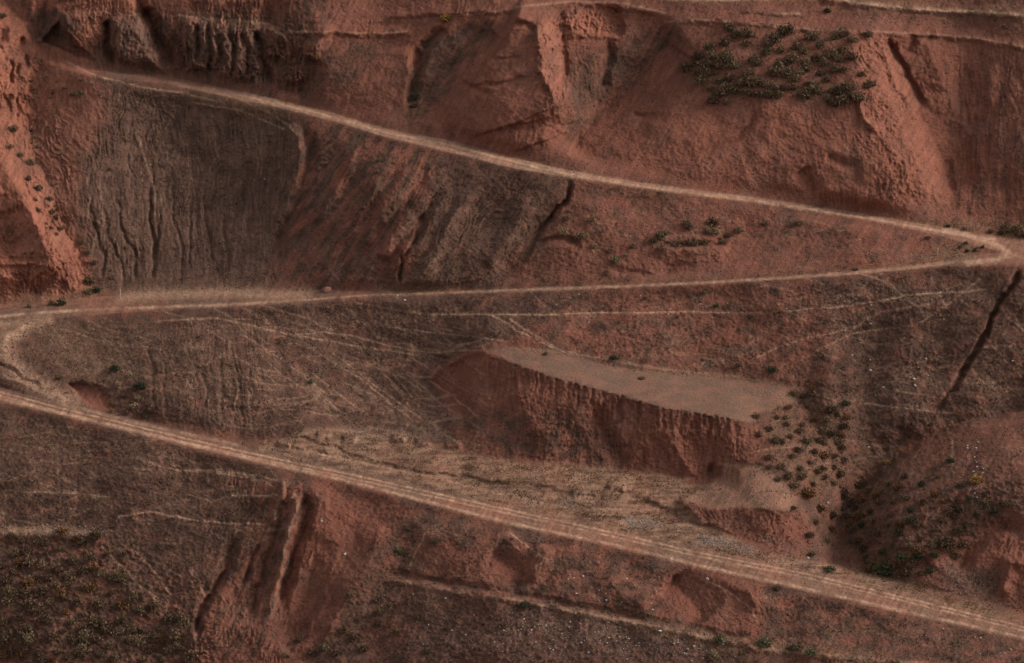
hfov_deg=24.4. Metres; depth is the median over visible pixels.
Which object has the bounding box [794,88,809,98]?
shrub
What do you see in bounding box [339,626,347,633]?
shrub
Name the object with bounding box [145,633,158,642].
shrub
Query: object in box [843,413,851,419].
tuft
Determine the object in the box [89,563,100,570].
shrub
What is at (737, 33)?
shrub
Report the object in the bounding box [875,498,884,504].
shrub
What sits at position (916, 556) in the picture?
shrub
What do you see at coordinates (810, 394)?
tuft
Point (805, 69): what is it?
shrub
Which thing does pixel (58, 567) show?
shrub
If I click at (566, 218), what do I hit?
tuft
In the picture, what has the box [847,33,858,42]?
shrub
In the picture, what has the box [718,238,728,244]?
tuft
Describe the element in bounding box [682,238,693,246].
tuft
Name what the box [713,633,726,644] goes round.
bush
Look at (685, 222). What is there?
tuft
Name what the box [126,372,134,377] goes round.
tuft
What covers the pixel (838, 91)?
shrub
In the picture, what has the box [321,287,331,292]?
boulder
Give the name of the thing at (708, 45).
shrub
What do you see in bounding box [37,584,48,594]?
shrub
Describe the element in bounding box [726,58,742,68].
shrub
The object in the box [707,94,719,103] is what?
shrub
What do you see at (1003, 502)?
bush
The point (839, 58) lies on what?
shrub
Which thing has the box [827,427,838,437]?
tuft
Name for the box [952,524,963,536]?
shrub
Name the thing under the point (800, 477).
tuft
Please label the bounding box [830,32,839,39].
shrub
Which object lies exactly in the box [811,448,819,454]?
tuft
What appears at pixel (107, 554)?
shrub
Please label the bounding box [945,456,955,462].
bush
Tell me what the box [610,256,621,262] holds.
bush
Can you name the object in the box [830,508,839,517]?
bush
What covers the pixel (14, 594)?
shrub
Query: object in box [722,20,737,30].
shrub
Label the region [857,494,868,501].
shrub
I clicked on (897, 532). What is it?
shrub
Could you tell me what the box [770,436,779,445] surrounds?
tuft
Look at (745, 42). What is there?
shrub
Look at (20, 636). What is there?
shrub
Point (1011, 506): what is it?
shrub
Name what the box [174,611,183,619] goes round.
shrub
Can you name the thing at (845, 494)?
shrub
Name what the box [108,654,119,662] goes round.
shrub
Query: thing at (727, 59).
shrub
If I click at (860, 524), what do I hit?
shrub
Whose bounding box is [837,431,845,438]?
tuft
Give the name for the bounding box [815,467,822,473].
tuft
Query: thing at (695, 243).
tuft
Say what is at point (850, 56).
shrub
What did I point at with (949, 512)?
shrub
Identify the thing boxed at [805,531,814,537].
tuft
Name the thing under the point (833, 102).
shrub
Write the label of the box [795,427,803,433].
tuft
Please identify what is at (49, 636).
shrub
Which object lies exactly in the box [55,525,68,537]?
shrub
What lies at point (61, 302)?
tuft
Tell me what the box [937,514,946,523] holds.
shrub
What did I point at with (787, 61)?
shrub
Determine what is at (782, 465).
tuft
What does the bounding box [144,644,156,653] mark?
shrub
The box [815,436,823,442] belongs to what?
tuft
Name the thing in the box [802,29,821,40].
shrub
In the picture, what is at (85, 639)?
shrub
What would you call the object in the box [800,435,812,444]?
tuft
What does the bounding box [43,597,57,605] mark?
shrub
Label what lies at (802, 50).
shrub
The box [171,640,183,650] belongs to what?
shrub
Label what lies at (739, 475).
plateau
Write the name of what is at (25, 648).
shrub
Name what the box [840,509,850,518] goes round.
shrub
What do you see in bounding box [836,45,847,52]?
shrub
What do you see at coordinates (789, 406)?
tuft
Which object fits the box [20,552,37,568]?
shrub
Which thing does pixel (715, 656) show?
bush
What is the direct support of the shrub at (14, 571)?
on the hillside
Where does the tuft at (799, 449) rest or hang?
on the hillside
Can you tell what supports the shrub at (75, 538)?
on the hillside
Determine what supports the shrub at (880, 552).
on the hillside
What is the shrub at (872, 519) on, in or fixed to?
on the hillside
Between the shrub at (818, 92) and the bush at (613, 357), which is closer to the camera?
the bush at (613, 357)
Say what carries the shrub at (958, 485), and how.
on the hillside
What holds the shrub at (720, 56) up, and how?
on the hillside
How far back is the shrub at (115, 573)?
365.98 m
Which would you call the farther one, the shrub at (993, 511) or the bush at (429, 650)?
the shrub at (993, 511)
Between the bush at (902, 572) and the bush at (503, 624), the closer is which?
the bush at (503, 624)
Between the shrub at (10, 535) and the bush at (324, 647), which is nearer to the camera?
the bush at (324, 647)
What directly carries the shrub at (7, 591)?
on the hillside
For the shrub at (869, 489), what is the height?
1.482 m
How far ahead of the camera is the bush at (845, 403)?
395.65 m
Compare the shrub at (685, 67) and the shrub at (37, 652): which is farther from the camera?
the shrub at (685, 67)
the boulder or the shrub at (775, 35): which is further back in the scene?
the shrub at (775, 35)
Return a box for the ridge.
[0,2,96,304]
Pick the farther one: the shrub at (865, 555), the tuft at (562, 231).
the tuft at (562, 231)
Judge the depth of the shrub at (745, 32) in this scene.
451.43 m
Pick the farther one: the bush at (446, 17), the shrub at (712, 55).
the bush at (446, 17)
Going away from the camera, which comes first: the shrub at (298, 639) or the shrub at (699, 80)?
the shrub at (298, 639)
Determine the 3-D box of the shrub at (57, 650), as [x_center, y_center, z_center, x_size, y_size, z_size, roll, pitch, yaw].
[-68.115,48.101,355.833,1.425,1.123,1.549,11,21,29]
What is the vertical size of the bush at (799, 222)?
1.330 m
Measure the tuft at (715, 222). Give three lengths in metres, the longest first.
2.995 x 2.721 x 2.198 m
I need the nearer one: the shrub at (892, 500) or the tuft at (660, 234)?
the shrub at (892, 500)
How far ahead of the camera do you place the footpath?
351.72 m
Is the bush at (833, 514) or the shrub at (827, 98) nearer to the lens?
the bush at (833, 514)
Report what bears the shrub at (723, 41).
on the hillside
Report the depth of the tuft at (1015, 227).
426.07 m
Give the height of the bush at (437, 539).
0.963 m
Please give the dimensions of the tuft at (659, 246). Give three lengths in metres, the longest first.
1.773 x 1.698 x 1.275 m
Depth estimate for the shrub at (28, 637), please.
356.95 m
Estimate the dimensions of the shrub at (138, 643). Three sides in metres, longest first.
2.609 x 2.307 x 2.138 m
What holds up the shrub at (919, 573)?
on the hillside
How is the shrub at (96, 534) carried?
on the hillside
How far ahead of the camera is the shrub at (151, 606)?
360.89 m
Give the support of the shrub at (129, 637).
on the hillside
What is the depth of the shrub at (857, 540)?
373.30 m
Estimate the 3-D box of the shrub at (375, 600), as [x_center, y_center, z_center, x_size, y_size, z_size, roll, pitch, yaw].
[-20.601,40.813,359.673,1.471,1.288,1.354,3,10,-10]
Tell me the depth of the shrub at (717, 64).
446.43 m
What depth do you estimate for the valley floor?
379.55 m
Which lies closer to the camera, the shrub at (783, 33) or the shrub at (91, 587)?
the shrub at (91, 587)
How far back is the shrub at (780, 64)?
444.51 m
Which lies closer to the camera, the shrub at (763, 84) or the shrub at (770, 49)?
the shrub at (763, 84)
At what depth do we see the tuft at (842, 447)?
390.51 m
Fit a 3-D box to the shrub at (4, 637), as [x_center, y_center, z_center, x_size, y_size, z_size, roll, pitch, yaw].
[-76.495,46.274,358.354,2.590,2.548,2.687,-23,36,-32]
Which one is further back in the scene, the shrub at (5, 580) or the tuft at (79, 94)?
the tuft at (79, 94)
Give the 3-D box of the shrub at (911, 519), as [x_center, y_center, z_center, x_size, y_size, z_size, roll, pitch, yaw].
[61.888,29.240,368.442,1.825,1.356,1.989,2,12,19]
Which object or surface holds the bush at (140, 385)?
on the hillside
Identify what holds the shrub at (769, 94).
on the hillside
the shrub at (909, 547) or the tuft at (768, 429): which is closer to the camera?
the shrub at (909, 547)
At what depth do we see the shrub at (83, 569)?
366.77 m
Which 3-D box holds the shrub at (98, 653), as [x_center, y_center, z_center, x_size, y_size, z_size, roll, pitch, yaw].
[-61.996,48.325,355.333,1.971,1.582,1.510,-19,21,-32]
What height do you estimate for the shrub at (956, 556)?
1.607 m
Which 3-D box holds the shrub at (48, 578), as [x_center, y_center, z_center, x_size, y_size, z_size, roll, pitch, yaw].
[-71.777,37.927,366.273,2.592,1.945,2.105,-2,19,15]
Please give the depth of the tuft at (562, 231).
420.67 m
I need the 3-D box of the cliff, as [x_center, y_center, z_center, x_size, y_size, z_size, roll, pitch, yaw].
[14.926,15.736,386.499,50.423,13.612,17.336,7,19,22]
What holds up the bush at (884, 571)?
on the hillside
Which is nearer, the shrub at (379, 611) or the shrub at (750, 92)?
the shrub at (379, 611)
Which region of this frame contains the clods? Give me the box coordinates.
[1,2,1023,662]
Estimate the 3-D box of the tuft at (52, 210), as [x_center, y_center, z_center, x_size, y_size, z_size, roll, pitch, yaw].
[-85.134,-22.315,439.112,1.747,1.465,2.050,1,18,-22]
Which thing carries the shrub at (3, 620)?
on the hillside
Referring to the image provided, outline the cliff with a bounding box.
[483,354,757,483]
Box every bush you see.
[109,364,121,370]
[132,378,146,389]
[317,642,329,651]
[408,91,419,98]
[409,102,418,107]
[421,647,432,653]
[431,536,443,542]
[439,13,451,21]
[497,621,508,627]
[520,600,530,608]
[609,354,617,360]
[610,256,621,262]
[707,650,721,660]
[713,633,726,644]
[757,636,772,647]
[766,366,777,372]
[773,584,781,590]
[787,643,803,652]
[793,219,802,225]
[801,487,816,498]
[804,646,816,656]
[816,504,827,511]
[823,565,835,573]
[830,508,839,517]
[841,400,850,405]
[870,557,891,575]
[894,553,907,561]
[894,567,909,576]
[935,536,956,549]
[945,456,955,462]
[968,473,984,483]
[998,499,1009,505]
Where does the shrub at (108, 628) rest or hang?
on the hillside
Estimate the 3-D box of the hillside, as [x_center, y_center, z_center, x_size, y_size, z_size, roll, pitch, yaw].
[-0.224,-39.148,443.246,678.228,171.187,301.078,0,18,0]
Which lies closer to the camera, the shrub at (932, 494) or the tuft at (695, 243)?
the shrub at (932, 494)
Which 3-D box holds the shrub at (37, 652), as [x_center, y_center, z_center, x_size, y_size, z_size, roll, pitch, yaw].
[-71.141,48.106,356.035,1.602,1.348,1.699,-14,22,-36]
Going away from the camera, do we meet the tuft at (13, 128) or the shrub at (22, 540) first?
the shrub at (22, 540)
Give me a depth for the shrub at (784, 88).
440.22 m
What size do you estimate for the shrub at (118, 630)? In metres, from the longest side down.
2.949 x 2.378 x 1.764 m
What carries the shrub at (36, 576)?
on the hillside
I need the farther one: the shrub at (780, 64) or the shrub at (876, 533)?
the shrub at (780, 64)
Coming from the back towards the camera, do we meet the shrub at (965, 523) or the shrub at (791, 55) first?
the shrub at (791, 55)
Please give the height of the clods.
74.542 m
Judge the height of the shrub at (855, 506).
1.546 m
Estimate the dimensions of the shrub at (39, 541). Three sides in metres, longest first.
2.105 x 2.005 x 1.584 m
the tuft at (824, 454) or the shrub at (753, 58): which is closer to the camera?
the tuft at (824, 454)
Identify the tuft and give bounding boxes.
[7,125,18,132]
[26,157,38,165]
[47,299,55,304]
[49,208,55,213]
[54,297,65,305]
[57,224,65,229]
[74,89,83,96]
[82,275,97,285]
[84,289,94,293]
[90,286,102,292]
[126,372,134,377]
[129,403,137,408]
[146,405,156,412]
[558,227,569,235]
[562,214,570,220]
[578,232,588,238]
[647,238,657,243]
[655,229,666,238]
[656,244,665,249]
[681,219,691,225]
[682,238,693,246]
[683,223,693,229]
[692,240,699,245]
[699,239,709,244]
[704,217,718,226]
[705,224,715,234]
[712,226,723,234]
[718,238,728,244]
[735,225,744,232]
[752,411,760,418]
[755,430,762,438]
[764,453,773,459]
[765,424,773,431]
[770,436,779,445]
[774,476,782,482]
[777,462,786,469]
[779,438,785,444]
[784,404,793,408]
[784,472,792,480]
[787,452,796,458]
[788,389,798,395]
[788,479,801,488]
[792,445,803,452]
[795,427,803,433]
[797,472,805,479]
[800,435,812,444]
[805,391,816,397]
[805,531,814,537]
[808,550,815,556]
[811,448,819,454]
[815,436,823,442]
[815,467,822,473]
[817,427,829,433]
[817,464,827,470]
[820,449,831,459]
[822,405,833,414]
[822,416,831,423]
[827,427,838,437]
[828,525,835,531]
[829,403,838,412]
[831,463,839,470]
[834,437,843,445]
[835,410,842,416]
[836,469,844,477]
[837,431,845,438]
[837,443,846,450]
[840,421,851,429]
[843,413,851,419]
[996,228,1006,234]
[1000,222,1008,228]
[1005,226,1014,233]
[1009,224,1023,230]
[1013,228,1023,235]
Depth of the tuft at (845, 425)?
393.04 m
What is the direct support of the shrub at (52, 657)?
on the hillside
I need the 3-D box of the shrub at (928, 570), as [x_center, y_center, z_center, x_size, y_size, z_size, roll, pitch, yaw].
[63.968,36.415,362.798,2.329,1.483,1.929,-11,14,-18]
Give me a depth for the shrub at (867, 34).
450.34 m
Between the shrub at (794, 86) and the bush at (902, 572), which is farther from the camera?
the shrub at (794, 86)
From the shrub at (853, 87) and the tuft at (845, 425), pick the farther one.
the shrub at (853, 87)
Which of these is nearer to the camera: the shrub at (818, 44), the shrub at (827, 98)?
the shrub at (827, 98)
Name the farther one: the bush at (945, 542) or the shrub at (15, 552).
the shrub at (15, 552)
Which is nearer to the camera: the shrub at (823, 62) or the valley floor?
the valley floor
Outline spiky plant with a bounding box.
[393,545,407,554]
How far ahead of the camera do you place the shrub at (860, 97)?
437.63 m
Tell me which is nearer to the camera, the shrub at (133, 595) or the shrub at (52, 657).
the shrub at (52, 657)
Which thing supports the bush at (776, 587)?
on the hillside
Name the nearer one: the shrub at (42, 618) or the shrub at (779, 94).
the shrub at (42, 618)
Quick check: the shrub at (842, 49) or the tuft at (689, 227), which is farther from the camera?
the shrub at (842, 49)
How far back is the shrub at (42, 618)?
358.88 m
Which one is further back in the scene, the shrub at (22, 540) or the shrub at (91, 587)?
the shrub at (22, 540)
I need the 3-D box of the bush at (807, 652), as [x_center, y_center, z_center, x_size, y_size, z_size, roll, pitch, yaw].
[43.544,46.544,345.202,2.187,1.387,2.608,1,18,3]
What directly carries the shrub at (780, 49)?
on the hillside
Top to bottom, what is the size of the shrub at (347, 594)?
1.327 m
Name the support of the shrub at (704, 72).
on the hillside
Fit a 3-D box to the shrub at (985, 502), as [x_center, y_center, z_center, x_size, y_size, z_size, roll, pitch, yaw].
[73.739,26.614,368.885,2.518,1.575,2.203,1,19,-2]
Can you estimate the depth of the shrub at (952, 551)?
365.26 m
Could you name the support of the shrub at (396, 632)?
on the hillside
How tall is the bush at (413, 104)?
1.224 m
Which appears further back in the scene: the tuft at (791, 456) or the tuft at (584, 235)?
the tuft at (584, 235)
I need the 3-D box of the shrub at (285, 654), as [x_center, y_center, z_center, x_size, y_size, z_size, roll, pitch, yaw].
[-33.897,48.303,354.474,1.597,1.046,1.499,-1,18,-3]
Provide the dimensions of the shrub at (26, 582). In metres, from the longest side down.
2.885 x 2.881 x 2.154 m
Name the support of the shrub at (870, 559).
on the hillside
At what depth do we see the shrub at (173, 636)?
356.86 m
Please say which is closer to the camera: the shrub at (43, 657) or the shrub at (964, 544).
the shrub at (43, 657)
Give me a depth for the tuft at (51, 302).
422.30 m
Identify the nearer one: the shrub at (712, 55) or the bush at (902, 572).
the bush at (902, 572)
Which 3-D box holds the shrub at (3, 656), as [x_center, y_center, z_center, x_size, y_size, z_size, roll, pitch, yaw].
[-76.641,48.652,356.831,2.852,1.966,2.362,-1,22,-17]
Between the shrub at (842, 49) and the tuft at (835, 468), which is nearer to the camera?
the tuft at (835, 468)
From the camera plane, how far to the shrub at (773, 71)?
443.03 m
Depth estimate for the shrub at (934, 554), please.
364.26 m
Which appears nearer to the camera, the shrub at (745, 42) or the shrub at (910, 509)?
the shrub at (910, 509)
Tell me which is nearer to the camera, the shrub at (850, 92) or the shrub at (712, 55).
the shrub at (850, 92)
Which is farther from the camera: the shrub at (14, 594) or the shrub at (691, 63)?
the shrub at (691, 63)
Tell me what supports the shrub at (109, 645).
on the hillside
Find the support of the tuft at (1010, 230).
on the hillside
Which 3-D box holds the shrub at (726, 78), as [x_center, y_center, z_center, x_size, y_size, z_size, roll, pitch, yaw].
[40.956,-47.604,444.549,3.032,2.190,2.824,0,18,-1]
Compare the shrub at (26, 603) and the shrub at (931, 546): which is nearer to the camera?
the shrub at (26, 603)
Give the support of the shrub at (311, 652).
on the hillside
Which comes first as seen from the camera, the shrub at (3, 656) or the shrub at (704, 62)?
the shrub at (3, 656)
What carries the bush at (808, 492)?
on the hillside
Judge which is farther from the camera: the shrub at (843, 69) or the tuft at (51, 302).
the shrub at (843, 69)
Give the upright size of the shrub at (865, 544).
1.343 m
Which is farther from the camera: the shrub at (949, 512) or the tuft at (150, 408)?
the tuft at (150, 408)
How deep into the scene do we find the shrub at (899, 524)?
368.21 m
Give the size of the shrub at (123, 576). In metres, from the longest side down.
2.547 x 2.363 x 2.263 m
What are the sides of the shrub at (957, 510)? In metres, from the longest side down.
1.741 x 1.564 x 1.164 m
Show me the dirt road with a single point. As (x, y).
(12, 317)
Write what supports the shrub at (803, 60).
on the hillside
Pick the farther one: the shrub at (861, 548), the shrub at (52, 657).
the shrub at (861, 548)
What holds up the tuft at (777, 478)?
on the plateau
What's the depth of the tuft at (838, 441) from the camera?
390.93 m
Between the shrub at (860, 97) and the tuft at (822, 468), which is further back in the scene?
the shrub at (860, 97)
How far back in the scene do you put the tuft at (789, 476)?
378.31 m
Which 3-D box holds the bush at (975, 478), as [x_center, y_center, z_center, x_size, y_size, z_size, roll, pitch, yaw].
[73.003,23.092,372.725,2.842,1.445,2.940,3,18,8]
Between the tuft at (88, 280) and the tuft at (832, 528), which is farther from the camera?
the tuft at (88, 280)
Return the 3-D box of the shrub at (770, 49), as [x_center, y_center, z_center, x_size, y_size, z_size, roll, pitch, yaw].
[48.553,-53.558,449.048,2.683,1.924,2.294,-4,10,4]
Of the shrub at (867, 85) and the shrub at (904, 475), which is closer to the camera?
the shrub at (904, 475)
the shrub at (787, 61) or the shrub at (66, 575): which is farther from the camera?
the shrub at (787, 61)
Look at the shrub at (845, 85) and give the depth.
440.36 m
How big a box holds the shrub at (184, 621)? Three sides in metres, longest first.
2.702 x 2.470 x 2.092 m
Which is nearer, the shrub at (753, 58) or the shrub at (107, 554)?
the shrub at (107, 554)
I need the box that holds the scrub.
[0,0,1023,662]
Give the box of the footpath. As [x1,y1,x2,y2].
[375,573,939,662]
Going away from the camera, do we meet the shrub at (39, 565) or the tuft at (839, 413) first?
the shrub at (39, 565)
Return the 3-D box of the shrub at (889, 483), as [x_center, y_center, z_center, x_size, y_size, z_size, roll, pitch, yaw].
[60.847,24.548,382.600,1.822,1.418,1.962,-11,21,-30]
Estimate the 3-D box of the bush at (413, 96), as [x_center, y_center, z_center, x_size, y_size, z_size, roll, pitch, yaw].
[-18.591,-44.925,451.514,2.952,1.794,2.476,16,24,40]
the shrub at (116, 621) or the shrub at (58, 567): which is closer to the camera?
the shrub at (116, 621)
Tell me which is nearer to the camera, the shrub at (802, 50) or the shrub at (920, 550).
the shrub at (920, 550)
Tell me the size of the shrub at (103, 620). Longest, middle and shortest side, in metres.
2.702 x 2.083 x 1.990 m
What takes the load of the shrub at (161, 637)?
on the hillside
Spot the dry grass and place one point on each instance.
(592, 478)
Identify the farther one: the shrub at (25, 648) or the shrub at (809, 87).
the shrub at (809, 87)
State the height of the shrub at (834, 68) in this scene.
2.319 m
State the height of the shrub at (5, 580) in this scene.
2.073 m
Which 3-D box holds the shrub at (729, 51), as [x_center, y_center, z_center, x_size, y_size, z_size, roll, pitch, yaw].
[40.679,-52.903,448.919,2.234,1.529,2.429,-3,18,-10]
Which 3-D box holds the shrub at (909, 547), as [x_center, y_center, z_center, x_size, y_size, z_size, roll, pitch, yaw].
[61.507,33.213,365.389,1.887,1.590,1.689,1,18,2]
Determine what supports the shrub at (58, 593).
on the hillside
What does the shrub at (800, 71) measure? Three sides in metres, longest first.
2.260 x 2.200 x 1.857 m
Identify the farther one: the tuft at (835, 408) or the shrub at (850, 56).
the shrub at (850, 56)
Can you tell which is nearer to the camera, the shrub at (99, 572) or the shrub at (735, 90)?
the shrub at (99, 572)
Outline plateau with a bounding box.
[490,347,811,511]
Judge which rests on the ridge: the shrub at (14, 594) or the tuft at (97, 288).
the tuft at (97, 288)
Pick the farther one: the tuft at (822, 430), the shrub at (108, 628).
the tuft at (822, 430)
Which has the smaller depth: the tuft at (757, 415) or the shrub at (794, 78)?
the tuft at (757, 415)
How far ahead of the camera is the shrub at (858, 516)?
378.82 m
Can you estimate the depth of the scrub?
399.12 m
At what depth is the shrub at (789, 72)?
442.79 m
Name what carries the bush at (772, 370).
on the hillside
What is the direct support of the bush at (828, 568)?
on the valley floor
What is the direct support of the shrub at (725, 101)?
on the hillside
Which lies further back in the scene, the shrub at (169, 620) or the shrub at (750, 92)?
the shrub at (750, 92)
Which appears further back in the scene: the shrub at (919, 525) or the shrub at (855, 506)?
the shrub at (855, 506)
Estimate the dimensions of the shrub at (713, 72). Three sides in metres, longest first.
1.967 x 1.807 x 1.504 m
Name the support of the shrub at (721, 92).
on the hillside
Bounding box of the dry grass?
[0,0,1023,662]
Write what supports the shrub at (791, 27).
on the hillside
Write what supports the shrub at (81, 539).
on the hillside
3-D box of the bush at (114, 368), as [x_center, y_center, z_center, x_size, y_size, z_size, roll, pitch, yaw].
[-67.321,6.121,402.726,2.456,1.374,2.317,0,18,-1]
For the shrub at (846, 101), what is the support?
on the hillside
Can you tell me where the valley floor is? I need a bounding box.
[258,426,1023,622]
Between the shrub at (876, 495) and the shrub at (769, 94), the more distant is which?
the shrub at (769, 94)
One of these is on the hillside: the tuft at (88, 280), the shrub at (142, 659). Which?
the shrub at (142, 659)
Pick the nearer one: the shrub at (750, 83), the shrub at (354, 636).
the shrub at (354, 636)
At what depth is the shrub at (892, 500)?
375.41 m
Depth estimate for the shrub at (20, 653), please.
356.30 m
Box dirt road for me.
[0,61,1023,640]
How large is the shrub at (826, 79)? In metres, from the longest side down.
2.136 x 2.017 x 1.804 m
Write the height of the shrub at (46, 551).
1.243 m
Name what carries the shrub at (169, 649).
on the hillside
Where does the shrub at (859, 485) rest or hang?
on the hillside
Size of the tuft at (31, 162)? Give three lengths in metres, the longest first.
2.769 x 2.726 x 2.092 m
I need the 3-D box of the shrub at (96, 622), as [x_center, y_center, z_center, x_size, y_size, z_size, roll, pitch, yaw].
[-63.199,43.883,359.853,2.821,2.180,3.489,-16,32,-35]
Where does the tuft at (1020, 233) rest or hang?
on the hillside
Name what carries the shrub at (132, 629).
on the hillside
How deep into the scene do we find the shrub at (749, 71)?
443.97 m
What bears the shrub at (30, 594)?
on the hillside
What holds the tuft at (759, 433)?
on the hillside
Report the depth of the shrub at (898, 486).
378.63 m
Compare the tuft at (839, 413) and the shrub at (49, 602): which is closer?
the shrub at (49, 602)
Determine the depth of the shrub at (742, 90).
441.24 m
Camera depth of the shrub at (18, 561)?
368.93 m
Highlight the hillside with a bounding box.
[0,0,1023,662]
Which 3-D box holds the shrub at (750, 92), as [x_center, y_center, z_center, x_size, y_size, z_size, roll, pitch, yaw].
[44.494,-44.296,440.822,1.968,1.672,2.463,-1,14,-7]
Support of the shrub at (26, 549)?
on the hillside
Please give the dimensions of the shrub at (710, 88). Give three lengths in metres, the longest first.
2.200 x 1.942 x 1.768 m
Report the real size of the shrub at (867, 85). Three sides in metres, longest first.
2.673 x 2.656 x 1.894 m
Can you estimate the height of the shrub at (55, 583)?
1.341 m
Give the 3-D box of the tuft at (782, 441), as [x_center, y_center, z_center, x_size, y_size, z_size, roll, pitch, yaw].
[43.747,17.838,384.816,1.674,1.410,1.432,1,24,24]
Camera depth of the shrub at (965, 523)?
367.61 m
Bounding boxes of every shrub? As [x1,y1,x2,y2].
[0,574,14,584]
[0,616,9,624]
[0,631,13,644]
[0,649,11,659]
[1,595,13,606]
[3,584,12,595]
[6,645,15,655]
[7,532,14,539]
[7,565,20,575]
[9,547,19,555]
[9,588,19,598]
[12,557,21,567]
[13,612,23,619]
[14,630,27,644]
[16,650,24,657]
[17,536,25,542]
[19,575,37,588]
[19,598,36,609]
[19,631,38,644]
[20,545,32,553]
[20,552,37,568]
[21,620,32,631]
[22,646,29,652]
[23,586,41,597]
[30,602,48,614]
[33,573,40,579]
[33,648,43,656]
[35,536,43,545]
[35,613,52,623]
[37,559,47,568]
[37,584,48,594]
[37,653,48,662]
[41,538,51,545]
[41,548,50,554]
[41,572,55,581]
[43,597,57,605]
[45,630,56,640]
[48,655,57,661]
[50,563,64,575]
[51,581,60,586]
[52,585,69,597]
[53,648,63,655]
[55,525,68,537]
[56,545,63,551]
[58,628,68,633]
[60,570,75,580]
[60,607,71,614]
[62,581,74,590]
[66,618,75,624]
[67,634,77,644]
[68,554,78,563]
[69,598,86,606]
[70,534,79,541]
[74,643,91,656]
[76,537,87,547]
[76,565,90,575]
[76,629,93,643]
[78,622,90,632]
[80,582,89,589]
[84,583,100,593]
[85,552,97,561]
[88,614,103,627]
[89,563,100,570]
[89,633,102,642]
[90,529,102,539]
[90,596,105,610]
[93,649,104,657]
[94,570,106,578]
[98,616,108,628]
[100,620,118,634]
[102,550,111,555]
[102,640,113,648]
[106,569,122,581]
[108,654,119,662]
[110,615,119,624]
[111,624,128,637]
[113,571,128,584]
[115,599,128,610]
[117,616,129,622]
[124,634,134,644]
[127,589,138,600]
[128,625,137,632]
[131,634,146,646]
[135,605,146,614]
[138,656,148,662]
[144,599,160,612]
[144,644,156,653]
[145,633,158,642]
[155,633,166,642]
[160,612,177,624]
[164,644,176,653]
[166,628,182,641]
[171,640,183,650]
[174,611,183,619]
[177,615,192,627]
[182,650,197,662]
[280,651,289,657]
[293,634,302,643]
[306,648,314,655]
[332,649,341,656]
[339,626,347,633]
[344,591,353,598]
[346,631,358,642]
[357,643,368,652]
[372,597,379,603]
[374,620,381,626]
[375,605,386,615]
[391,628,400,634]
[677,61,692,71]
[687,60,694,66]
[690,50,706,59]
[691,68,701,75]
[692,75,707,84]
[697,57,713,67]
[698,65,711,78]
[703,41,716,50]
[706,48,719,59]
[706,84,716,90]
[707,59,725,69]
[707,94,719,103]
[710,68,718,74]
[710,85,727,96]
[712,76,722,82]
[716,50,729,59]
[719,36,731,46]
[719,97,730,104]
[720,48,732,54]
[720,82,732,91]
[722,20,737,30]
[722,53,735,62]
[723,72,737,81]
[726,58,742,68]
[728,84,740,94]
[729,26,742,38]
[731,78,745,86]
[737,87,749,93]
[738,71,748,78]
[740,26,755,37]
[741,38,752,45]
[743,68,753,74]
[744,76,756,87]
[746,90,756,96]
[748,51,761,62]
[751,59,761,66]
[751,74,766,83]
[755,88,764,97]
[758,80,766,87]
[759,48,771,54]
[762,45,774,51]
[763,90,775,97]
[764,38,776,46]
[766,66,781,76]
[766,80,779,90]
[769,31,782,42]
[772,58,785,68]
[774,90,784,98]
[775,45,787,52]
[776,25,791,37]
[779,81,789,91]
[780,22,795,33]
[780,64,795,76]
[783,58,794,65]
[785,51,799,62]
[788,72,801,81]
[788,83,800,89]
[790,40,803,50]
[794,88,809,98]
[796,67,805,74]
[797,46,810,53]
[798,55,811,64]
[800,63,812,71]
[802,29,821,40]
[803,78,815,85]
[805,84,816,92]
[807,80,820,90]
[810,52,822,61]
[813,86,824,94]
[814,39,824,47]
[815,69,825,75]
[818,56,829,66]
[822,74,831,81]
[822,93,834,101]
[824,46,839,57]
[826,85,836,93]
[827,63,839,72]
[827,96,845,108]
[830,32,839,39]
[831,85,845,95]
[833,54,845,61]
[835,26,847,36]
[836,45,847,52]
[836,95,849,103]
[837,79,851,89]
[838,66,847,72]
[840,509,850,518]
[841,491,850,499]
[843,88,856,99]
[844,51,859,60]
[845,497,856,506]
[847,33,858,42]
[847,525,856,533]
[849,83,858,90]
[850,502,858,510]
[851,91,869,101]
[852,510,864,520]
[852,535,862,544]
[854,480,865,488]
[855,521,865,528]
[856,543,867,552]
[857,70,866,76]
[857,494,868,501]
[861,29,874,37]
[861,539,870,547]
[861,553,869,559]
[862,80,874,88]
[862,564,872,572]
[864,486,874,493]
[865,556,876,564]
[866,516,877,524]
[872,491,879,498]
[872,528,880,537]
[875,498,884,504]
[877,548,884,554]
[882,479,892,486]
[888,495,897,504]
[890,482,905,491]
[893,528,902,535]
[894,519,903,528]
[900,472,908,478]
[905,516,914,522]
[905,542,916,550]
[905,560,917,569]
[906,506,914,513]
[911,519,923,528]
[912,551,923,560]
[914,546,924,554]
[914,569,924,576]
[916,480,925,487]
[917,498,929,504]
[924,565,936,573]
[927,539,938,549]
[929,550,939,558]
[930,490,938,498]
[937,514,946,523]
[939,497,947,503]
[944,506,955,516]
[948,546,958,554]
[951,551,961,559]
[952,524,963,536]
[953,482,963,488]
[954,507,963,513]
[956,538,970,548]
[961,520,970,526]
[978,497,993,506]
[989,508,998,514]
[1007,501,1017,508]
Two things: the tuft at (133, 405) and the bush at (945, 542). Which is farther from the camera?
the tuft at (133, 405)
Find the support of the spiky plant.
on the hillside
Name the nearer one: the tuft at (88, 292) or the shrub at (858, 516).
the shrub at (858, 516)
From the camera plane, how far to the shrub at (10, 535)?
372.93 m
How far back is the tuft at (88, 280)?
428.55 m
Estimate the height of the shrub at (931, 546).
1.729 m

